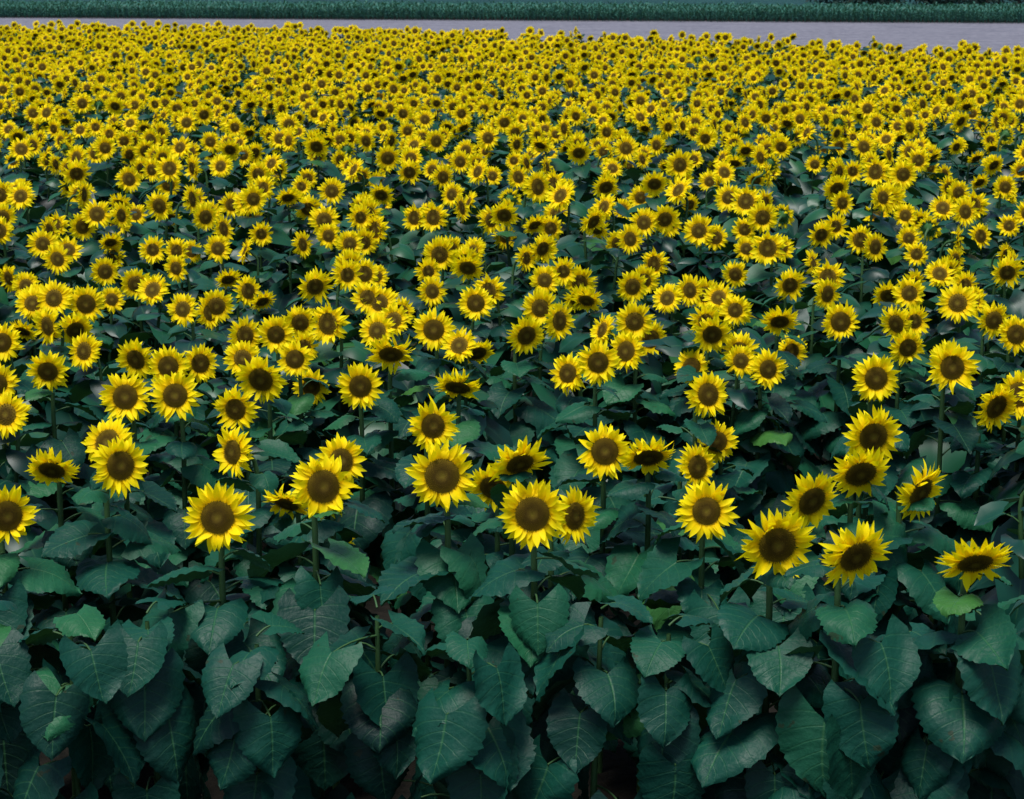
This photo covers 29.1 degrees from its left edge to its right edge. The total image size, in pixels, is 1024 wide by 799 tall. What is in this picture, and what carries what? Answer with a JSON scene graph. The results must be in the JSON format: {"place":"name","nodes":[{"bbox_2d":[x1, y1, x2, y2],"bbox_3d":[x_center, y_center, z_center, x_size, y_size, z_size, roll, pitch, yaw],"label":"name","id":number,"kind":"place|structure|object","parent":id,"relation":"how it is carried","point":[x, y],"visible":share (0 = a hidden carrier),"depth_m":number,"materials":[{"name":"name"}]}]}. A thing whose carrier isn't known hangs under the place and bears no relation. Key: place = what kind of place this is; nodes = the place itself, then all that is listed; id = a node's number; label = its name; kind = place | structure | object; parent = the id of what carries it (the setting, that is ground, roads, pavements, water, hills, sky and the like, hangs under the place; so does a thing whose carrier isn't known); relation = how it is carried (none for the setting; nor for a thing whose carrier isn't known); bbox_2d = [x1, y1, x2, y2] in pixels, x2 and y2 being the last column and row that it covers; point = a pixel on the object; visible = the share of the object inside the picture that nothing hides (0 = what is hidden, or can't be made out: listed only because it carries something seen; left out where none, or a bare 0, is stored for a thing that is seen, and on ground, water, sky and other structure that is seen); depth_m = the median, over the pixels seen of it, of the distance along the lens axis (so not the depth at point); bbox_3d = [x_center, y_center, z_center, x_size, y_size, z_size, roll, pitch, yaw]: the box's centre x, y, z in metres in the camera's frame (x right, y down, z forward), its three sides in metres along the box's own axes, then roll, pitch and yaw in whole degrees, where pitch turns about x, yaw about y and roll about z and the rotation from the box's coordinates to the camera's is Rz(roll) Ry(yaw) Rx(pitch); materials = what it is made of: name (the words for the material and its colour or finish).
{"place":"outdoors","nodes":[
{"label":"outdoors","id":0,"kind":"place"},
{"bbox_2d":[0,0,1023,23],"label":"corn field","id":1,"kind":"structure","parent":0,"point":[1001,12],"depth_m":119.31,"materials":[{"name":"green plant"}]},
{"bbox_2d":[0,15,1023,798],"bbox_3d":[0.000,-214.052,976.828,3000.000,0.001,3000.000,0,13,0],"label":"ground","id":2,"kind":"structure","parent":0,"point":[616,777],"depth_m":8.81,"materials":[{"name":"plant"}]},
{"bbox_2d":[0,600,31,798],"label":"sunflower","id":3,"kind":"object","parent":2,"relation":"on","point":[15,666],"visible":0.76,"depth_m":6.55,"materials":[{"name":"green plant"}]},
{"bbox_2d":[0,431,33,617],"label":"sunflower","id":4,"kind":"object","parent":2,"relation":"on","point":[25,485],"visible":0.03,"depth_m":9.59,"materials":[{"name":"green plant"}]},
{"bbox_2d":[0,363,44,526],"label":"sunflower","id":5,"kind":"object","parent":2,"relation":"on","point":[8,381],"visible":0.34,"depth_m":10.02,"materials":[{"name":"yellow plant"}]},
{"bbox_2d":[0,321,71,531],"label":"sunflower","id":6,"kind":"object","parent":2,"relation":"on","point":[9,341],"visible":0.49,"depth_m":10.57,"materials":[{"name":"green plant"}]},
{"bbox_2d":[0,485,81,796],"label":"sunflower","id":7,"kind":"object","parent":2,"relation":"on","point":[38,575],"visible":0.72,"depth_m":7.58,"materials":[{"name":"green plant"}]},
{"bbox_2d":[15,350,100,611],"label":"sunflower","id":8,"kind":"object","parent":2,"relation":"on","point":[49,370],"visible":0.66,"depth_m":10.02,"materials":[{"name":"green plant"}]},
{"bbox_2d":[47,311,102,519],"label":"sunflower","id":9,"kind":"object","parent":2,"relation":"on","point":[75,325],"visible":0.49,"depth_m":11.32,"materials":[{"name":"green plant"}]},
{"bbox_2d":[8,447,142,798],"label":"sunflower","id":10,"kind":"object","parent":2,"relation":"on","point":[49,467],"visible":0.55,"depth_m":8.12,"materials":[{"name":"green plant"}]},
{"bbox_2d":[13,604,145,798],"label":"sunflower","id":11,"kind":"object","parent":2,"relation":"on","point":[53,717],"visible":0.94,"depth_m":6.50,"materials":[{"name":"green plant"}]},
{"bbox_2d":[61,284,119,392],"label":"sunflower","id":12,"kind":"object","parent":2,"relation":"on","point":[87,302],"visible":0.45,"depth_m":12.11,"materials":[{"name":"yellow plant"}]},
{"bbox_2d":[41,435,187,793],"bbox_3d":[-1.627,0.958,8.078,0.548,1.718,0.676,9,15,34],"label":"sunflower","id":13,"kind":"object","parent":2,"relation":"on","point":[119,465],"visible":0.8,"depth_m":7.87,"materials":[{"name":"green plant"}]},
{"bbox_2d":[71,415,188,640],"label":"sunflower","id":14,"kind":"object","parent":2,"relation":"on","point":[103,432],"visible":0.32,"depth_m":8.44,"materials":[{"name":"green plant"}]},
{"bbox_2d":[91,338,173,489],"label":"sunflower","id":15,"kind":"object","parent":2,"relation":"on","point":[134,357],"visible":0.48,"depth_m":10.49,"materials":[{"name":"yellow plant"}]},
{"bbox_2d":[91,373,181,640],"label":"sunflower","id":16,"kind":"object","parent":2,"relation":"on","point":[122,397],"visible":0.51,"depth_m":9.07,"materials":[{"name":"green plant"}]},
{"bbox_2d":[94,597,210,798],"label":"sunflower","id":17,"kind":"object","parent":2,"relation":"on","point":[151,701],"visible":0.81,"depth_m":6.65,"materials":[{"name":"green plant"}]},
{"bbox_2d":[137,344,216,567],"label":"sunflower","id":18,"kind":"object","parent":2,"relation":"on","point":[162,362],"visible":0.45,"depth_m":10.28,"materials":[{"name":"green plant"}]},
{"bbox_2d":[132,368,242,608],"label":"sunflower","id":19,"kind":"object","parent":2,"relation":"on","point":[176,393],"visible":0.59,"depth_m":9.12,"materials":[{"name":"green plant"}]},
{"bbox_2d":[154,342,233,570],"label":"sunflower","id":20,"kind":"object","parent":2,"relation":"on","point":[201,363],"visible":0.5,"depth_m":10.70,"materials":[{"name":"yellow plant"}]},
{"bbox_2d":[140,481,286,798],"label":"sunflower","id":21,"kind":"object","parent":2,"relation":"on","point":[220,517],"visible":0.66,"depth_m":6.91,"materials":[{"name":"green plant"}]},
{"bbox_2d":[188,384,300,621],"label":"sunflower","id":22,"kind":"object","parent":2,"relation":"on","point":[234,406],"visible":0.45,"depth_m":9.12,"materials":[{"name":"green plant"}]},
{"bbox_2d":[200,424,307,641],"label":"sunflower","id":23,"kind":"object","parent":2,"relation":"on","point":[235,453],"visible":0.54,"depth_m":8.30,"materials":[{"name":"green plant"}]},
{"bbox_2d":[192,611,318,798],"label":"sunflower","id":24,"kind":"object","parent":2,"relation":"on","point":[268,737],"visible":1,"depth_m":6.56,"materials":[{"name":"green plant"}]},
{"bbox_2d":[230,354,308,588],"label":"sunflower","id":25,"kind":"object","parent":2,"relation":"on","point":[261,377],"visible":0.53,"depth_m":9.54,"materials":[{"name":"green plant"}]},
{"bbox_2d":[257,314,320,482],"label":"sunflower","id":26,"kind":"object","parent":2,"relation":"on","point":[276,333],"visible":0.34,"depth_m":11.01,"materials":[{"name":"yellow plant"}]},
{"bbox_2d":[247,484,352,702],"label":"sunflower","id":27,"kind":"object","parent":2,"relation":"on","point":[287,571],"visible":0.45,"depth_m":8.25,"materials":[{"name":"green plant"}]},
{"bbox_2d":[282,368,335,511],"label":"sunflower","id":28,"kind":"object","parent":2,"relation":"on","point":[316,389],"visible":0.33,"depth_m":10.70,"materials":[{"name":"green plant"}]},
{"bbox_2d":[272,340,359,519],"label":"sunflower","id":29,"kind":"object","parent":2,"relation":"on","point":[294,359],"visible":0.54,"depth_m":10.51,"materials":[{"name":"green plant"}]},
{"bbox_2d":[247,453,386,798],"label":"sunflower","id":30,"kind":"object","parent":2,"relation":"on","point":[313,609],"visible":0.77,"depth_m":7.03,"materials":[{"name":"green plant"}]},
{"bbox_2d":[288,432,392,788],"bbox_3d":[-0.783,0.924,8.350,0.572,1.664,0.620,0,13,0],"label":"sunflower","id":31,"kind":"object","parent":2,"relation":"on","point":[348,452],"visible":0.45,"depth_m":8.12,"materials":[{"name":"green plant"}]},
{"bbox_2d":[303,538,396,665],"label":"sunflower","id":32,"kind":"object","parent":2,"relation":"on","point":[364,612],"depth_m":9.15,"materials":[{"name":"green plant"}]},
{"bbox_2d":[323,362,406,614],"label":"sunflower","id":33,"kind":"object","parent":2,"relation":"on","point":[359,383],"visible":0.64,"depth_m":9.43,"materials":[{"name":"green plant"}]},
{"bbox_2d":[298,586,449,798],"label":"sunflower","id":34,"kind":"object","parent":2,"relation":"on","point":[375,710],"visible":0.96,"depth_m":6.69,"materials":[{"name":"green plant"}]},
{"bbox_2d":[350,333,441,632],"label":"sunflower","id":35,"kind":"object","parent":2,"relation":"on","point":[387,353],"visible":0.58,"depth_m":9.74,"materials":[{"name":"green plant"}]},
{"bbox_2d":[380,394,492,669],"bbox_3d":[-0.343,0.800,8.742,0.512,1.736,0.530,-10,16,-39],"label":"sunflower","id":36,"kind":"object","parent":2,"relation":"on","point":[431,424],"visible":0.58,"depth_m":8.55,"materials":[{"name":"green plant"}]},
{"bbox_2d":[393,306,490,524],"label":"sunflower","id":37,"kind":"object","parent":2,"relation":"on","point":[431,330],"visible":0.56,"depth_m":10.84,"materials":[{"name":"yellow plant"}]},
{"bbox_2d":[378,438,512,798],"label":"sunflower","id":38,"kind":"object","parent":2,"relation":"on","point":[449,578],"visible":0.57,"depth_m":7.12,"materials":[{"name":"green plant"}]},
{"bbox_2d":[415,368,512,629],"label":"sunflower","id":39,"kind":"object","parent":2,"relation":"on","point":[457,385],"visible":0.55,"depth_m":9.48,"materials":[{"name":"green plant"}]},
{"bbox_2d":[439,340,496,532],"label":"sunflower","id":40,"kind":"object","parent":2,"relation":"on","point":[481,352],"visible":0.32,"depth_m":11.33,"materials":[{"name":"yellow plant"}]},
{"bbox_2d":[411,631,536,798],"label":"sunflower","id":41,"kind":"object","parent":2,"relation":"on","point":[465,749],"visible":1,"depth_m":6.54,"materials":[{"name":"green plant"}]},
{"bbox_2d":[416,461,547,671],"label":"sunflower","id":42,"kind":"object","parent":2,"relation":"on","point":[482,479],"visible":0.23,"depth_m":8.36,"materials":[{"name":"green plant"}]},
{"bbox_2d":[452,285,512,462],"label":"sunflower","id":43,"kind":"object","parent":2,"relation":"on","point":[476,304],"visible":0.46,"depth_m":11.96,"materials":[{"name":"yellow plant"}]},
{"bbox_2d":[0,17,1023,66],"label":"bare soil strip","id":44,"kind":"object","parent":2,"relation":"on","point":[995,37],"depth_m":105.68,"materials":[{"name":"grey soil"}]},
{"bbox_2d":[462,435,571,648],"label":"sunflower","id":45,"kind":"object","parent":2,"relation":"on","point":[512,466],"visible":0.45,"depth_m":7.60,"materials":[{"name":"yellow plant"}]},
{"bbox_2d":[485,315,566,536],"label":"sunflower","id":46,"kind":"object","parent":2,"relation":"on","point":[526,334],"visible":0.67,"depth_m":11.08,"materials":[{"name":"green plant"}]},
{"bbox_2d":[466,479,617,798],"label":"sunflower","id":47,"kind":"object","parent":2,"relation":"on","point":[532,516],"visible":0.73,"depth_m":6.79,"materials":[{"name":"green plant"}]},
{"bbox_2d":[507,486,625,798],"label":"sunflower","id":48,"kind":"object","parent":2,"relation":"on","point":[579,517],"visible":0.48,"depth_m":7.31,"materials":[{"name":"green plant"}]},
{"bbox_2d":[537,352,622,553],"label":"sunflower","id":49,"kind":"object","parent":2,"relation":"on","point":[566,371],"visible":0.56,"depth_m":10.61,"materials":[{"name":"green plant"}]},
{"bbox_2d":[512,595,652,798],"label":"sunflower","id":50,"kind":"object","parent":2,"relation":"on","point":[577,738],"visible":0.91,"depth_m":6.64,"materials":[{"name":"green plant"}]},
{"bbox_2d":[554,339,635,610],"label":"sunflower","id":51,"kind":"object","parent":2,"relation":"on","point":[597,362],"visible":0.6,"depth_m":9.93,"materials":[{"name":"green plant"}]},
{"bbox_2d":[555,422,661,772],"bbox_3d":[0.408,0.889,8.514,0.536,1.661,0.571,4,13,16],"label":"sunflower","id":52,"kind":"object","parent":2,"relation":"on","point":[601,454],"visible":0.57,"depth_m":8.32,"materials":[{"name":"green plant"}]},
{"bbox_2d":[597,331,674,550],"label":"sunflower","id":53,"kind":"object","parent":2,"relation":"on","point":[627,347],"visible":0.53,"depth_m":11.11,"materials":[{"name":"green plant"}]},
{"bbox_2d":[588,436,698,792],"bbox_3d":[0.554,0.932,8.325,0.564,1.660,0.540,-6,14,-26],"label":"sunflower","id":54,"kind":"object","parent":2,"relation":"on","point":[624,564],"visible":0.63,"depth_m":8.16,"materials":[{"name":"green plant"}]},
{"bbox_2d":[616,320,676,512],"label":"sunflower","id":55,"kind":"object","parent":2,"relation":"on","point":[657,332],"visible":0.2,"depth_m":11.80,"materials":[{"name":"yellow plant"}]},
{"bbox_2d":[605,613,735,798],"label":"sunflower","id":56,"kind":"object","parent":2,"relation":"on","point":[666,725],"visible":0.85,"depth_m":6.58,"materials":[{"name":"green plant"}]},
{"bbox_2d":[628,443,737,631],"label":"sunflower","id":57,"kind":"object","parent":2,"relation":"on","point":[696,465],"visible":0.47,"depth_m":8.66,"materials":[{"name":"green plant"}]},
{"bbox_2d":[658,349,716,488],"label":"sunflower","id":58,"kind":"object","parent":2,"relation":"on","point":[692,358],"visible":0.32,"depth_m":11.20,"materials":[{"name":"green plant"}]},
{"bbox_2d":[640,370,743,621],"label":"sunflower","id":59,"kind":"object","parent":2,"relation":"on","point":[707,395],"visible":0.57,"depth_m":9.38,"materials":[{"name":"green plant"}]},
{"bbox_2d":[656,314,743,473],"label":"sunflower","id":60,"kind":"object","parent":2,"relation":"on","point":[710,334],"visible":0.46,"depth_m":11.10,"materials":[{"name":"green plant"}]},
{"bbox_2d":[637,480,770,798],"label":"sunflower","id":61,"kind":"object","parent":2,"relation":"on","point":[705,509],"visible":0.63,"depth_m":7.37,"materials":[{"name":"green plant"}]},
{"bbox_2d":[681,418,762,599],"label":"sunflower","id":62,"kind":"object","parent":2,"relation":"on","point":[725,441],"visible":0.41,"depth_m":9.55,"materials":[{"name":"green plant"}]},
{"bbox_2d":[705,330,783,566],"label":"sunflower","id":63,"kind":"object","parent":2,"relation":"on","point":[740,339],"visible":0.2,"depth_m":11.09,"materials":[{"name":"green plant"}]},
{"bbox_2d":[716,348,800,571],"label":"sunflower","id":64,"kind":"object","parent":2,"relation":"on","point":[767,368],"visible":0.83,"depth_m":10.71,"materials":[{"name":"green plant"}]},
{"bbox_2d":[690,509,830,798],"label":"sunflower","id":65,"kind":"object","parent":2,"relation":"on","point":[738,735],"visible":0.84,"depth_m":6.51,"materials":[{"name":"green plant"}]},
{"bbox_2d":[728,305,827,508],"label":"sunflower","id":66,"kind":"object","parent":2,"relation":"on","point":[777,321],"visible":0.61,"depth_m":11.27,"materials":[{"name":"green plant"}]},
{"bbox_2d":[754,333,823,471],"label":"sunflower","id":67,"kind":"object","parent":2,"relation":"on","point":[798,350],"visible":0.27,"depth_m":11.71,"materials":[{"name":"green plant"}]},
{"bbox_2d":[733,471,853,777],"bbox_3d":[1.054,1.069,7.609,0.572,1.704,0.560,-9,15,-34],"label":"sunflower","id":68,"kind":"object","parent":2,"relation":"on","point":[809,499],"visible":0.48,"depth_m":7.38,"materials":[{"name":"green plant"}]},
{"bbox_2d":[795,300,863,532],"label":"sunflower","id":69,"kind":"object","parent":2,"relation":"on","point":[839,322],"visible":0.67,"depth_m":11.67,"materials":[{"name":"green plant"}]},
{"bbox_2d":[766,519,921,798],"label":"sunflower","id":70,"kind":"object","parent":2,"relation":"on","point":[842,747],"visible":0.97,"depth_m":6.32,"materials":[{"name":"green plant"}]},
{"bbox_2d":[797,447,922,717],"bbox_3d":[1.321,1.004,7.774,0.548,1.760,0.521,-6,14,-24],"label":"sunflower","id":71,"kind":"object","parent":2,"relation":"on","point":[858,474],"visible":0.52,"depth_m":7.55,"materials":[{"name":"green plant"}]},
{"bbox_2d":[819,352,912,620],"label":"sunflower","id":72,"kind":"object","parent":2,"relation":"on","point":[874,377],"visible":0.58,"depth_m":9.08,"materials":[{"name":"green plant"}]},
{"bbox_2d":[818,405,920,623],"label":"sunflower","id":73,"kind":"object","parent":2,"relation":"on","point":[876,431],"visible":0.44,"depth_m":8.02,"materials":[{"name":"yellow plant"}]},
{"bbox_2d":[839,622,949,796],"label":"sunflower","id":74,"kind":"object","parent":2,"relation":"on","point":[907,712],"visible":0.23,"depth_m":6.55,"materials":[{"name":"green plant"}]},
{"bbox_2d":[852,327,945,552],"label":"sunflower","id":75,"kind":"object","parent":2,"relation":"on","point":[906,347],"visible":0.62,"depth_m":10.93,"materials":[{"name":"green plant"}]},
{"bbox_2d":[852,459,957,744],"bbox_3d":[1.482,1.044,7.734,0.511,1.698,0.544,-9,15,-35],"label":"sunflower","id":76,"kind":"object","parent":2,"relation":"on","point":[918,576],"visible":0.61,"depth_m":7.52,"materials":[{"name":"green plant"}]},
{"bbox_2d":[894,339,992,624],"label":"sunflower","id":77,"kind":"object","parent":2,"relation":"on","point":[951,364],"visible":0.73,"depth_m":9.27,"materials":[{"name":"green plant"}]},
{"bbox_2d":[887,538,1023,798],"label":"sunflower","id":78,"kind":"object","parent":2,"relation":"on","point":[963,731],"visible":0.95,"depth_m":6.36,"materials":[{"name":"green plant"}]},
{"bbox_2d":[919,383,1023,632],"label":"sunflower","id":79,"kind":"object","parent":2,"relation":"on","point":[997,406],"visible":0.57,"depth_m":9.28,"materials":[{"name":"green plant"}]},
{"bbox_2d":[922,609,1023,798],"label":"sunflower","id":80,"kind":"object","parent":2,"relation":"on","point":[1001,766],"visible":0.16,"depth_m":6.63,"materials":[{"name":"green plant"}]},
{"bbox_2d":[969,370,1023,587],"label":"sunflower","id":81,"kind":"object","parent":2,"relation":"on","point":[1004,476],"visible":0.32,"depth_m":9.41,"materials":[{"name":"green plant"}]},
{"bbox_2d":[972,314,1023,505],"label":"sunflower","id":82,"kind":"object","parent":2,"relation":"on","point":[1011,331],"visible":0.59,"depth_m":11.10,"materials":[{"name":"green plant"}]},
{"bbox_2d":[2,0,1023,15],"bbox_3d":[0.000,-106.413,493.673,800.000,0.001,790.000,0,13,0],"label":"meadow","id":83,"kind":"structure","parent":0,"point":[793,2],"depth_m":172.91,"materials":[{"name":"green plant"}]},
{"bbox_2d":[805,0,1023,7],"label":"hedgerow","id":84,"kind":"object","parent":83,"relation":"on","point":[946,2],"visible":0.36,"depth_m":136.79,"materials":[{"name":"green plant"}]},
{"bbox_2d":[998,595,1023,639],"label":"sunflower","id":85,"kind":"object","parent":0,"point":[1004,605],"visible":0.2,"depth_m":6.82,"materials":[{"name":"green plant"}]}
]}

